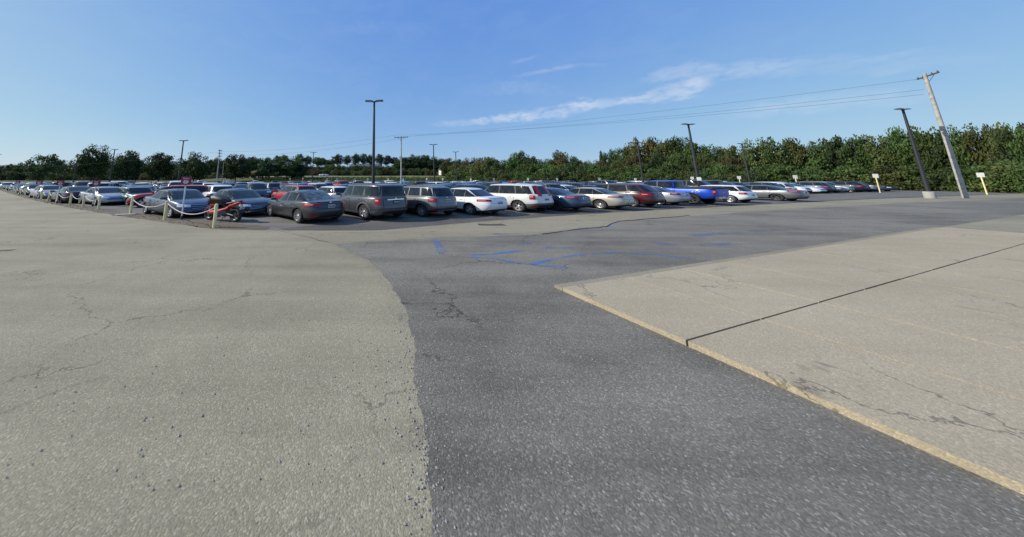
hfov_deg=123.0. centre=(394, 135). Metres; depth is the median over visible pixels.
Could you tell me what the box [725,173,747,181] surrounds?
shrub
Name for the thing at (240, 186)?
parked car
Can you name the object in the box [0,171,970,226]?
ground
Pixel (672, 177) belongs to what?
shrub
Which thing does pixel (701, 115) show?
power line
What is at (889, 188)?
parked car
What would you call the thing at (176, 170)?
tree
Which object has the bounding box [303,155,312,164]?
tree
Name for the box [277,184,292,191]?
parked car
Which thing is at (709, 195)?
pickup truck
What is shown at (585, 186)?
parked car
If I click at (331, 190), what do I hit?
parked car
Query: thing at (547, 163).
tree
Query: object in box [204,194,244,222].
motorcycle
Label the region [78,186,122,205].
parked car
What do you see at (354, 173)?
shrub
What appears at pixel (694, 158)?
lamp post
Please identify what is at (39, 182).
row sign
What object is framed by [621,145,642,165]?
tree
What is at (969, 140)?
tree
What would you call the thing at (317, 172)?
shrub
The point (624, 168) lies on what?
shrub
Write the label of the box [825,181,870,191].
parked car
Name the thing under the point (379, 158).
tree
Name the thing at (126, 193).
parked car
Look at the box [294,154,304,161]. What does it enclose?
tree
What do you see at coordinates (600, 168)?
shrub
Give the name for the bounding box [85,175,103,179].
shrub
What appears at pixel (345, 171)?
shrub
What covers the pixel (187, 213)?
rope
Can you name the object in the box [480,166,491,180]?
shrub
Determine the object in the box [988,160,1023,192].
shrub
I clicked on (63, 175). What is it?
shrub
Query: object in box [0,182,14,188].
parked car
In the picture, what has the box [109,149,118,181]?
lamp post
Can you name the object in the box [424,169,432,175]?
shrub
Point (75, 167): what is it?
lamp post
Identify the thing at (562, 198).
parked car
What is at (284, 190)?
parked car
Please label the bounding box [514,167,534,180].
shrub
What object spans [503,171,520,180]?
shrub
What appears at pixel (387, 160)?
tree
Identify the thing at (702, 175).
shrub
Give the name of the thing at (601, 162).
tree
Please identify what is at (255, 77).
sky
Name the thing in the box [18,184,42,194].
parked car
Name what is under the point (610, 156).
tree
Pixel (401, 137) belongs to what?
utility pole
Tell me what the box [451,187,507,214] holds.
parked car
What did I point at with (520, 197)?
parked car
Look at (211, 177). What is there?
shrub
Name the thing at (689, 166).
shrub
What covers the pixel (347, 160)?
tree
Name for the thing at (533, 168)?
shrub
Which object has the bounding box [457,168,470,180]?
shrub
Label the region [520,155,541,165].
tree
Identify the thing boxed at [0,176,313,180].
service road
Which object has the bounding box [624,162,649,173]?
shrub
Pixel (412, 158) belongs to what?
tree
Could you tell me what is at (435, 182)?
parked car
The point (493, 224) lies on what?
tar patch
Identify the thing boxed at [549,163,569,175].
tree
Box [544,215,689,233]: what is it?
asphalt lip
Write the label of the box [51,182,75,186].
parked car
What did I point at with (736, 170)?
shrub
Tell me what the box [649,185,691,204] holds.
parked car
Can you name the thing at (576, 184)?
parked car
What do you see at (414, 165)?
tree
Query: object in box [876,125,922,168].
tree
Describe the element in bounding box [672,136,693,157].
tree
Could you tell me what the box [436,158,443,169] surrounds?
tree
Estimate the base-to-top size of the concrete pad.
0.040 m
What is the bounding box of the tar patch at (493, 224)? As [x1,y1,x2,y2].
[478,224,506,225]
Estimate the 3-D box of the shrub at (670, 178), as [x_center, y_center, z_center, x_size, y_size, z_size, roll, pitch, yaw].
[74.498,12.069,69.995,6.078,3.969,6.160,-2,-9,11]
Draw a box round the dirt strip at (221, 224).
[0,189,268,229]
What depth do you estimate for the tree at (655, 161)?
81.15 m
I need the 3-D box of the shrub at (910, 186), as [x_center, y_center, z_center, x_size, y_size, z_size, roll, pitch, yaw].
[88.970,7.517,45.949,7.351,4.793,6.587,-9,-13,44]
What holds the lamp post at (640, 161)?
on the parking lot
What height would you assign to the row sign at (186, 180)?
2.055 m
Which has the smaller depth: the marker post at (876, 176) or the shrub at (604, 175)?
the marker post at (876, 176)
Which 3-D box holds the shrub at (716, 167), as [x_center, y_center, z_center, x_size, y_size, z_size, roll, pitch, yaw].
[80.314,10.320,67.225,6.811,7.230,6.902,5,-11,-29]
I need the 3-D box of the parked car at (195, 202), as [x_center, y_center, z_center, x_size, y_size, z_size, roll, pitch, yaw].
[-11.958,3.641,14.938,5.635,1.406,2.505,-6,-11,32]
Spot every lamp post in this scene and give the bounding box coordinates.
[73,155,80,181]
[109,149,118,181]
[178,140,188,180]
[311,152,316,182]
[365,100,382,183]
[429,144,437,181]
[633,142,643,181]
[681,123,699,182]
[737,143,750,181]
[894,108,936,197]
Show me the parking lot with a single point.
(274, 222)
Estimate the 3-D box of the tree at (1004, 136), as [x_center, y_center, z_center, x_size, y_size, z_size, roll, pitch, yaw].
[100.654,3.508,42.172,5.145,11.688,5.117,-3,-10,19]
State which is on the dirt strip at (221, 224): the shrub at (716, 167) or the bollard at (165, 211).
the bollard at (165, 211)
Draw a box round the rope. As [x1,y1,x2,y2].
[165,202,217,214]
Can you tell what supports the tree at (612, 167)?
on the ground
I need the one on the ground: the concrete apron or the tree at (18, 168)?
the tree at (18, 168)
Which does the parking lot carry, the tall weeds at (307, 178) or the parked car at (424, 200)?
the parked car at (424, 200)
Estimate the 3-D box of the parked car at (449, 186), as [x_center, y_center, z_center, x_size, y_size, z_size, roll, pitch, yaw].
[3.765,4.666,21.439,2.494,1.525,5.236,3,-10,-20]
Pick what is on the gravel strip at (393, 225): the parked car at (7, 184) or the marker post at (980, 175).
the marker post at (980, 175)
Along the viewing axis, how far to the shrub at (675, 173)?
72.30 m
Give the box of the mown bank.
[315,176,445,177]
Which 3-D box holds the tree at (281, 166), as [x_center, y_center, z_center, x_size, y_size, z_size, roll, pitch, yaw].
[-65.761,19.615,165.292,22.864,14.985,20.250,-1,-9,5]
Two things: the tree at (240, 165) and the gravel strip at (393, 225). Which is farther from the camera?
the tree at (240, 165)
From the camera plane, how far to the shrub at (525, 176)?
94.25 m
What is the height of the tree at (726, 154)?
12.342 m
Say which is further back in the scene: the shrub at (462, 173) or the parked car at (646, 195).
the shrub at (462, 173)
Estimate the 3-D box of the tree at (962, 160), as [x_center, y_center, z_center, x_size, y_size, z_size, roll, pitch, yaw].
[103.038,3.969,47.431,5.468,12.868,5.496,2,-9,-11]
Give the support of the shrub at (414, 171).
on the ground
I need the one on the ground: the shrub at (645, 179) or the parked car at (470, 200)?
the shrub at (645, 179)
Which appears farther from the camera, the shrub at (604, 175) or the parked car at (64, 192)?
the shrub at (604, 175)
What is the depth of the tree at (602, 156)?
97.66 m
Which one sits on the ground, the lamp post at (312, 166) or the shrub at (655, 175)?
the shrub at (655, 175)
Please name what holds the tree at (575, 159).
on the ground
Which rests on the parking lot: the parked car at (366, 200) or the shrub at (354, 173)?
the parked car at (366, 200)
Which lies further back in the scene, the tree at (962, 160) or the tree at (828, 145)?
the tree at (828, 145)
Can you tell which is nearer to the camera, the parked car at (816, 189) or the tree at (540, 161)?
the parked car at (816, 189)
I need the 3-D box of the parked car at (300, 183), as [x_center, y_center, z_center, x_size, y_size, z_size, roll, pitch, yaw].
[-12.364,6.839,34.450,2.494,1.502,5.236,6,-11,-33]
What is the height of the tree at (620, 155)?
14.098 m
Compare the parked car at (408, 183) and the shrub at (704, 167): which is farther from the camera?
the shrub at (704, 167)
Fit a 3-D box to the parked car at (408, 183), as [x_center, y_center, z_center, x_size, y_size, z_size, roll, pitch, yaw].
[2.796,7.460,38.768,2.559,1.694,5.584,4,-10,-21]
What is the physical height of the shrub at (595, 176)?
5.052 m
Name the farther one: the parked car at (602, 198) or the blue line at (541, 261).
the parked car at (602, 198)
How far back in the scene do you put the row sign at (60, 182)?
21.79 m
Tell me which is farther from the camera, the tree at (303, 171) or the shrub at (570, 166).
the tree at (303, 171)
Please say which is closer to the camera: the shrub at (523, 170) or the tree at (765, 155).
the tree at (765, 155)
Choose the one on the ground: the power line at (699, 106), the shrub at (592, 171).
the shrub at (592, 171)
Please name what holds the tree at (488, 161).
on the ground
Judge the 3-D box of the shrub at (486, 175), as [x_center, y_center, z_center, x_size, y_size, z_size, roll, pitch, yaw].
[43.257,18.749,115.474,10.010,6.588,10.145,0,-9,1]
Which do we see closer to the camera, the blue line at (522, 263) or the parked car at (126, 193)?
the blue line at (522, 263)
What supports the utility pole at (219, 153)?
on the ground
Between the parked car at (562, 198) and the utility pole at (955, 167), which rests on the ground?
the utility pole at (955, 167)
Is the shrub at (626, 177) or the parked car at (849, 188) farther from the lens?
the shrub at (626, 177)
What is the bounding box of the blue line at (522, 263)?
[471,256,568,267]
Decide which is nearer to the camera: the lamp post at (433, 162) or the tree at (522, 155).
the lamp post at (433, 162)
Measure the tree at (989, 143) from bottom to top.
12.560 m
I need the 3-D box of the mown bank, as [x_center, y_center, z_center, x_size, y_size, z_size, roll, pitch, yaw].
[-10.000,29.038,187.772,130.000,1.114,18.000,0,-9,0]
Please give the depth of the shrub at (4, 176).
209.79 m
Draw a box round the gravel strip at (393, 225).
[280,193,1023,229]
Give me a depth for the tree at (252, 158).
247.23 m
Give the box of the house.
[350,164,381,167]
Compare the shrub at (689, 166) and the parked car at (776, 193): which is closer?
the parked car at (776, 193)
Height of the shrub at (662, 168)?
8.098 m
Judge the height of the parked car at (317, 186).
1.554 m
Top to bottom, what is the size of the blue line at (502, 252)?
0.001 m
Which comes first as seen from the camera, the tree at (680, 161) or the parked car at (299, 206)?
the parked car at (299, 206)
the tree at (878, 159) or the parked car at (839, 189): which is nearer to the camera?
the parked car at (839, 189)
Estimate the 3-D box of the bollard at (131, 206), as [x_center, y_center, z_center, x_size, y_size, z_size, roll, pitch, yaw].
[-14.564,3.896,14.787,0.124,0.973,0.124,-3,-10,16]
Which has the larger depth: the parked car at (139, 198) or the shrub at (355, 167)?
the shrub at (355, 167)
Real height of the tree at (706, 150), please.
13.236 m
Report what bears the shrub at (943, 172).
on the ground
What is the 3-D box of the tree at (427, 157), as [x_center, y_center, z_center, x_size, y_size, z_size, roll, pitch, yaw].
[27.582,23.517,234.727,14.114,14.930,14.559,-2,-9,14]
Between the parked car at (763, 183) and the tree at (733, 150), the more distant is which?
the tree at (733, 150)
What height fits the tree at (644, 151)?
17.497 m
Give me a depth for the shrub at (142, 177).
206.04 m
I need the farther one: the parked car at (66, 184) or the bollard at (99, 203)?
the parked car at (66, 184)
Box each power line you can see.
[413,94,923,134]
[417,78,923,135]
[420,89,923,135]
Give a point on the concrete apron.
(914, 338)
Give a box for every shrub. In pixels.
[0,171,11,179]
[6,171,29,179]
[51,172,71,179]
[55,175,75,179]
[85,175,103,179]
[138,175,149,179]
[164,171,180,180]
[204,175,219,178]
[311,169,319,175]
[322,168,329,174]
[327,164,334,170]
[330,168,337,175]
[334,170,344,175]
[339,169,347,175]
[348,171,357,175]
[349,164,358,170]
[358,169,366,175]
[378,169,387,175]
[382,168,391,175]
[392,169,400,175]
[409,169,417,174]
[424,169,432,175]
[441,171,458,181]
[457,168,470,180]
[467,163,489,180]
[473,173,483,180]
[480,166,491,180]
[483,172,494,180]
[489,162,504,180]
[495,170,506,180]
[499,165,519,180]
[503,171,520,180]
[512,171,533,180]
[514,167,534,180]
[523,161,545,179]
[525,174,544,180]
[533,164,559,177]
[537,171,549,180]
[545,170,566,180]
[547,166,565,179]
[559,160,576,175]
[559,171,576,180]
[568,175,582,181]
[569,162,591,181]
[575,169,597,181]
[584,172,602,181]
[585,163,605,177]
[590,163,610,178]
[597,171,620,180]
[605,172,627,180]
[613,164,633,179]
[615,170,637,181]
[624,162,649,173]
[627,171,649,180]
[637,173,653,180]
[643,168,659,175]
[643,171,663,180]
[657,161,679,175]
[657,174,676,179]
[665,175,686,179]
[667,166,693,176]
[675,163,699,176]
[676,170,695,179]
[683,171,710,179]
[690,163,713,176]
[701,163,724,177]
[702,174,725,180]
[710,162,735,175]
[717,173,735,181]
[724,163,742,175]
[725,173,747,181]
[734,169,767,181]
[737,167,761,179]
[740,170,800,182]
[755,163,811,182]
[771,164,833,181]
[798,169,852,181]
[825,162,883,183]
[835,167,911,189]
[855,164,914,190]
[880,167,944,190]
[894,163,977,191]
[918,162,1006,192]
[933,162,1014,192]
[946,158,1023,191]
[968,162,1023,192]
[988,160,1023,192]
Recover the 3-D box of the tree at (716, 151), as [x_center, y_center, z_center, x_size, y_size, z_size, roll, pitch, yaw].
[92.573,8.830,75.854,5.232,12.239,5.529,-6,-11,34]
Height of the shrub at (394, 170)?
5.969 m
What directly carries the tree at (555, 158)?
on the ground
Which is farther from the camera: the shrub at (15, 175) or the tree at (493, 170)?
the shrub at (15, 175)
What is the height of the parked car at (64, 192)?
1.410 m
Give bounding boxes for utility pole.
[216,150,221,182]
[394,136,407,182]
[917,70,969,197]
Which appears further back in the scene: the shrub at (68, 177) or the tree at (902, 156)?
the shrub at (68, 177)
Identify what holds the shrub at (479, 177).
on the ground
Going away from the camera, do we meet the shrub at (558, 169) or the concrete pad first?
the concrete pad
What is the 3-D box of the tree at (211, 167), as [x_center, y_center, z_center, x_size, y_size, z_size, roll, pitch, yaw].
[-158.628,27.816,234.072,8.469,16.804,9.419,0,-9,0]
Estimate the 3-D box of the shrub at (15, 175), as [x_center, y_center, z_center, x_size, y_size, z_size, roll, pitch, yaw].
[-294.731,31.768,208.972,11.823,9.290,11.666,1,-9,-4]
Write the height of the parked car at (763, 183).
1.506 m
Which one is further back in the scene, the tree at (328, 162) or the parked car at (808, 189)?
the tree at (328, 162)
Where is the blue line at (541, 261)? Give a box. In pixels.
[526,252,680,263]
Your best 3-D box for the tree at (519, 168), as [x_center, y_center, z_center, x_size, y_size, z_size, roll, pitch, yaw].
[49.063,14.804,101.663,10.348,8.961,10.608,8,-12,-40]
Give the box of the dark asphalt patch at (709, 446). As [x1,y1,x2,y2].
[336,199,1023,536]
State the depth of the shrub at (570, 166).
90.37 m
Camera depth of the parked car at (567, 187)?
24.35 m
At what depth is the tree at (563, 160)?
99.93 m
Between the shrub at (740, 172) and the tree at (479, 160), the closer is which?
the shrub at (740, 172)
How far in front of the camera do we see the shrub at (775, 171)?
57.24 m
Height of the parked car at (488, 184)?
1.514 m
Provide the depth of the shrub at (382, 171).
210.32 m
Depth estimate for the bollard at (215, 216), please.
10.52 m
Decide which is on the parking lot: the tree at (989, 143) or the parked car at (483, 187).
the parked car at (483, 187)
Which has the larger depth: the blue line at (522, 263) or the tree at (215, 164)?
the tree at (215, 164)
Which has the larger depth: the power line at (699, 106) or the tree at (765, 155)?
the tree at (765, 155)
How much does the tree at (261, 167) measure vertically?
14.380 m
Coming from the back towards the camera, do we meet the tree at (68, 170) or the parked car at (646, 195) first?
the tree at (68, 170)
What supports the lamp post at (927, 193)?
on the sandy band
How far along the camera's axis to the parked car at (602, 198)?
16.86 m
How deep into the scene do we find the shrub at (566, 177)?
87.49 m
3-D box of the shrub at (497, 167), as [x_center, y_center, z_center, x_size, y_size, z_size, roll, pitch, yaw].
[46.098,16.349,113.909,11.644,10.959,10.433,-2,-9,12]
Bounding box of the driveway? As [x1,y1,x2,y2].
[0,190,1023,536]
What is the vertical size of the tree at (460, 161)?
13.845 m
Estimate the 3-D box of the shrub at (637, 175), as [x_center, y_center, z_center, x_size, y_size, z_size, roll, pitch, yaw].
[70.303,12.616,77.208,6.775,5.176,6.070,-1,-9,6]
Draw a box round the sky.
[0,0,1023,166]
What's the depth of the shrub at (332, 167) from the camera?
224.15 m
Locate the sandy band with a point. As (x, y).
(540, 225)
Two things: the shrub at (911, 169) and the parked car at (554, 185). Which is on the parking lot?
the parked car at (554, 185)
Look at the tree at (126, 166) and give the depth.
144.60 m
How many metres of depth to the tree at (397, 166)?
231.12 m
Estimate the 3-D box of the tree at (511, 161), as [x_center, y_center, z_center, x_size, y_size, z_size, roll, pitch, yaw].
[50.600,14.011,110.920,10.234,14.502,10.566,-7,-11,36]
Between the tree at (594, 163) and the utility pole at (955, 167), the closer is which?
the utility pole at (955, 167)
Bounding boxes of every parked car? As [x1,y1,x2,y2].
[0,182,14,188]
[7,184,24,190]
[17,183,48,193]
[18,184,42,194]
[28,184,62,198]
[50,186,90,202]
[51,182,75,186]
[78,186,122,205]
[87,182,119,186]
[113,186,151,204]
[126,185,206,207]
[127,182,151,186]
[139,186,157,190]
[143,188,219,217]
[202,185,233,196]
[207,188,270,212]
[233,184,246,187]
[244,183,271,197]
[265,182,280,192]
[266,189,344,222]
[271,185,316,198]
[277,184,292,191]
[293,183,307,184]
[308,183,326,189]
[318,182,333,185]
[318,186,346,195]
[332,183,407,218]
[404,185,456,216]
[406,181,425,185]
[426,184,452,188]
[427,182,443,183]
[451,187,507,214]
[453,184,486,189]
[481,182,502,186]
[485,183,553,211]
[529,183,562,188]
[545,187,591,210]
[560,184,575,190]
[567,182,583,186]
[568,187,634,208]
[576,185,594,187]
[594,183,664,206]
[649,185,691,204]
[698,185,757,202]
[725,182,749,184]
[743,182,784,187]
[745,184,809,200]
[772,182,812,191]
[777,183,797,189]
[790,183,826,192]
[791,182,836,192]
[801,181,854,191]
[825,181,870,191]
[831,187,847,191]
[861,182,897,190]
[863,183,886,189]
[864,186,880,191]
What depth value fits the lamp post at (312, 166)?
61.59 m
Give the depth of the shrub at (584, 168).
88.77 m
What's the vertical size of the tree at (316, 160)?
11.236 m
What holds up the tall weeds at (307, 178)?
on the ground
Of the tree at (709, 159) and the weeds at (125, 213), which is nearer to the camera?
the weeds at (125, 213)
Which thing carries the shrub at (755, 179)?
on the ground
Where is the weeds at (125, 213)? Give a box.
[2,190,228,227]
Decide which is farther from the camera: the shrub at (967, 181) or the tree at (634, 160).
the tree at (634, 160)
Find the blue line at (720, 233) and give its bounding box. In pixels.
[692,228,800,235]
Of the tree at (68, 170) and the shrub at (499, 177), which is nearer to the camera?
the shrub at (499, 177)
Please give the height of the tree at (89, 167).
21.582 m
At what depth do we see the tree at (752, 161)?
67.58 m
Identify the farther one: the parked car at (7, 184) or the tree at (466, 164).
the tree at (466, 164)
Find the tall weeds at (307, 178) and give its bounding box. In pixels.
[254,176,449,182]
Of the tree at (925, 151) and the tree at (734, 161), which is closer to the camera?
the tree at (925, 151)
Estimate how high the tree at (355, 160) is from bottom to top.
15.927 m
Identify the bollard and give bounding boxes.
[81,194,85,206]
[97,196,101,209]
[129,197,133,213]
[163,201,168,219]
[212,204,217,227]
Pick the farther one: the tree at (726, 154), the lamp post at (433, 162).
the tree at (726, 154)
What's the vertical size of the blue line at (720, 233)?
0.001 m
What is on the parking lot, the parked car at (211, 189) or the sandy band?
the parked car at (211, 189)
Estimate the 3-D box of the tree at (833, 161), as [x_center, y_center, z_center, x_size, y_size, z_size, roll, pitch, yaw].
[100.790,5.931,59.478,6.854,12.855,6.354,-1,-9,5]
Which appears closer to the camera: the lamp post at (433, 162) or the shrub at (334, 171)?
the lamp post at (433, 162)
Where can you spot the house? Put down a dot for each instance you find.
(368, 165)
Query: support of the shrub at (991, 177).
on the ground
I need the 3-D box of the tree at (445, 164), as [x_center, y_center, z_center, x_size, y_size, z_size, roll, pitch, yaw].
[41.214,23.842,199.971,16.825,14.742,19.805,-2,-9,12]
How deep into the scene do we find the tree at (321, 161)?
247.73 m
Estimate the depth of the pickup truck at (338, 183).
46.92 m
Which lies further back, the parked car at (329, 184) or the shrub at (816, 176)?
the shrub at (816, 176)
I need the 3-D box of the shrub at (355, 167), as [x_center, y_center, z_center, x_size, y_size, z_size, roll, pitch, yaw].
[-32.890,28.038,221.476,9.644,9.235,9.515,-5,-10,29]
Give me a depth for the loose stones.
2.07 m
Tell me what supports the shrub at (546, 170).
on the ground
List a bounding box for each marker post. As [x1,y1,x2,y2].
[872,174,880,192]
[976,173,987,194]
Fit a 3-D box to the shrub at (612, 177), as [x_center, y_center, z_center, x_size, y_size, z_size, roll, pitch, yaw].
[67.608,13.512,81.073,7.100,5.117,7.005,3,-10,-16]
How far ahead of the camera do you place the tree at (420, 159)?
231.20 m
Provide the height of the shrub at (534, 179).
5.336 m
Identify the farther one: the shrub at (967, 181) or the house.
the house
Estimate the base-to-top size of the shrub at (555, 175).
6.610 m
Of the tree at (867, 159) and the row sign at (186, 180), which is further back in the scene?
the tree at (867, 159)
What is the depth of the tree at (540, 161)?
104.25 m
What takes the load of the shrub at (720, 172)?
on the ground
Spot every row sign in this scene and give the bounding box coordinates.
[35,180,42,198]
[56,180,64,202]
[92,180,100,205]
[180,176,191,218]
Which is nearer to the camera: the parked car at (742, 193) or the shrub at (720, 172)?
the parked car at (742, 193)
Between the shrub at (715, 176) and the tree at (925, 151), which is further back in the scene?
the shrub at (715, 176)
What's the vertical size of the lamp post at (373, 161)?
8.251 m
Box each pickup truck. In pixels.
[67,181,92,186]
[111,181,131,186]
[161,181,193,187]
[333,181,351,185]
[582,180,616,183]
[644,180,733,203]
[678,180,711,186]
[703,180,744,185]
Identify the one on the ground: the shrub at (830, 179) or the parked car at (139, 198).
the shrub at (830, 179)
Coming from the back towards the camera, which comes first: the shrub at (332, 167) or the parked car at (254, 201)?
the shrub at (332, 167)
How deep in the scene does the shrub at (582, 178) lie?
84.70 m
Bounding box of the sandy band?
[297,194,1023,241]
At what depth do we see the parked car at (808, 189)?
34.35 m
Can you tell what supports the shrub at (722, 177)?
on the ground
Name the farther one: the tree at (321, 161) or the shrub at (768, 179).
the tree at (321, 161)
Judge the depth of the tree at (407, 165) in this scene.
228.31 m
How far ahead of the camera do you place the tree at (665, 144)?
85.21 m
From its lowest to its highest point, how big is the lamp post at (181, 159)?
8.325 m
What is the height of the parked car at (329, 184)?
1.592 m
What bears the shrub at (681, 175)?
on the ground
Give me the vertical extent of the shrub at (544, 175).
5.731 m
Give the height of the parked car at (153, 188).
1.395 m
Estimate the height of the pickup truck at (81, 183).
1.825 m
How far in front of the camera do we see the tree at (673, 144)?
85.61 m
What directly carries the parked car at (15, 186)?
on the parking lot
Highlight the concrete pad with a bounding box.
[112,213,137,215]
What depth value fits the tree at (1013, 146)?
42.16 m
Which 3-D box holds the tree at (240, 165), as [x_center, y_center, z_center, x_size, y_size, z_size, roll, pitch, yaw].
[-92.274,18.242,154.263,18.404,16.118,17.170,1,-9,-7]
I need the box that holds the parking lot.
[0,188,1006,230]
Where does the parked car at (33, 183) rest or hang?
on the parking lot
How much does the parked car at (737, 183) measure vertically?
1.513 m
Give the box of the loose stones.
[5,221,752,533]
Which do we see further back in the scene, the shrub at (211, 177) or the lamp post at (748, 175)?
the shrub at (211, 177)
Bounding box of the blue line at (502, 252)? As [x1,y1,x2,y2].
[469,246,551,254]
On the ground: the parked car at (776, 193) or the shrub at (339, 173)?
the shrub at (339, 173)
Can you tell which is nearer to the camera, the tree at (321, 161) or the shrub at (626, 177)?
the shrub at (626, 177)
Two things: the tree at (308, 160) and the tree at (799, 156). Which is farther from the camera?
the tree at (308, 160)
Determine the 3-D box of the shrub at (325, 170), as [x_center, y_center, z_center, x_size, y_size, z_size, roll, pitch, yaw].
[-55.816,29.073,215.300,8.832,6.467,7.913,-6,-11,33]
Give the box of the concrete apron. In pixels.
[554,227,1023,494]
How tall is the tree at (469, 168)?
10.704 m
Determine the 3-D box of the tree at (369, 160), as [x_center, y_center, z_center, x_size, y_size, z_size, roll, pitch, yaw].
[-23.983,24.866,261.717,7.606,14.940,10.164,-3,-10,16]
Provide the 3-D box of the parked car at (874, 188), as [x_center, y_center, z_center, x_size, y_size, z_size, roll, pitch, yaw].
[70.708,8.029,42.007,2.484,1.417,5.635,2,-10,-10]
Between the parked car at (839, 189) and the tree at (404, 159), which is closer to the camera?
the parked car at (839, 189)
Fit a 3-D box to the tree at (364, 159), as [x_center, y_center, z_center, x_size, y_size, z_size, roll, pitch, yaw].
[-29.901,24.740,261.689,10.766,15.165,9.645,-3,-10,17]
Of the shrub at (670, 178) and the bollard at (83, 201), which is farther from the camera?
the shrub at (670, 178)
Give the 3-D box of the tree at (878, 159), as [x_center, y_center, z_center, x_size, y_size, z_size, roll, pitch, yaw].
[102.740,5.510,55.456,6.170,12.034,6.907,3,-10,-18]
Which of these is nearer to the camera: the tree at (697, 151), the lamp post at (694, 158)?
the lamp post at (694, 158)
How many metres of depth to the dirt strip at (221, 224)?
12.32 m
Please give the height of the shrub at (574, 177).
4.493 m
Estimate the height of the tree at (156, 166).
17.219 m
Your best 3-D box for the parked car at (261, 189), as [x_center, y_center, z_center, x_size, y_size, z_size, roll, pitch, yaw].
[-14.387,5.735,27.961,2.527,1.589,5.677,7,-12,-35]
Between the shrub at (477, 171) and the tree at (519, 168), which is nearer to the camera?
the tree at (519, 168)
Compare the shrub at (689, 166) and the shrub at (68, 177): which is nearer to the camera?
the shrub at (689, 166)
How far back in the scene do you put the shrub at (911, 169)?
44.78 m
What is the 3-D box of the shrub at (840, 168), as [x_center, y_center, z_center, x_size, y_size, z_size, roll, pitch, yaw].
[87.800,7.986,51.551,8.248,5.875,7.391,-5,-10,27]
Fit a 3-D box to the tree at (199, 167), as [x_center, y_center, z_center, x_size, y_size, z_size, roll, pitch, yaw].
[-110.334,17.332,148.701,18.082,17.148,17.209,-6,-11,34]
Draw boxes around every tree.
[1,164,15,174]
[10,162,25,172]
[20,154,68,180]
[57,162,75,175]
[67,144,115,180]
[108,150,144,180]
[141,151,177,181]
[174,164,187,173]
[175,151,211,181]
[207,158,215,175]
[210,157,219,173]
[215,154,253,180]
[248,156,276,178]
[249,156,256,165]
[268,155,302,178]
[285,161,310,177]
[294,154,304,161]
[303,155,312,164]
[311,157,319,165]
[316,158,325,165]
[322,159,333,164]
[331,153,343,165]
[344,155,351,166]
[351,153,360,164]
[360,154,367,164]
[367,155,371,165]
[375,154,383,165]
[382,155,392,165]
[390,163,400,169]
[394,156,410,169]
[402,163,414,168]
[406,154,419,168]
[410,161,424,168]
[415,155,426,167]
[420,155,432,169]
[425,163,436,170]
[427,156,440,168]
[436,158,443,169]
[438,158,454,175]
[447,163,461,176]
[452,159,465,169]
[460,157,475,169]
[461,164,482,179]
[474,157,485,165]
[479,157,502,170]
[489,159,507,176]
[504,152,521,172]
[512,163,527,178]
[513,150,528,170]
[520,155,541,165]
[534,159,545,167]
[541,158,552,169]
[546,151,575,167]
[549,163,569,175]
[551,149,568,162]
[566,157,581,166]
[585,161,608,168]
[596,160,609,171]
[597,151,607,164]
[606,148,615,166]
[608,158,627,170]
[610,147,630,167]
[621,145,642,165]
[623,137,652,160]
[623,154,648,170]
[642,136,673,164]
[644,151,669,170]
[649,138,678,162]
[662,152,696,169]
[669,135,686,157]
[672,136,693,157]
[677,142,709,163]
[691,156,722,170]
[699,144,718,163]
[710,145,724,162]
[716,144,736,164]
[717,156,745,170]
[728,144,760,171]
[738,137,788,171]
[754,136,805,175]
[775,137,825,169]
[787,141,836,172]
[803,137,852,170]
[824,134,875,171]
[837,134,893,172]
[858,135,907,172]
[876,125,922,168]
[887,125,938,169]
[910,126,948,169]
[923,130,974,171]
[942,122,996,165]
[954,123,1007,166]
[977,121,1022,163]
[986,122,1023,164]
[1004,124,1023,165]
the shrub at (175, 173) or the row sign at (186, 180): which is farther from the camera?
the shrub at (175, 173)
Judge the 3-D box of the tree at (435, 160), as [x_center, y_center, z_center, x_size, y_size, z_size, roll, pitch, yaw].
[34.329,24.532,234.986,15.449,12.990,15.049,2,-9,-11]

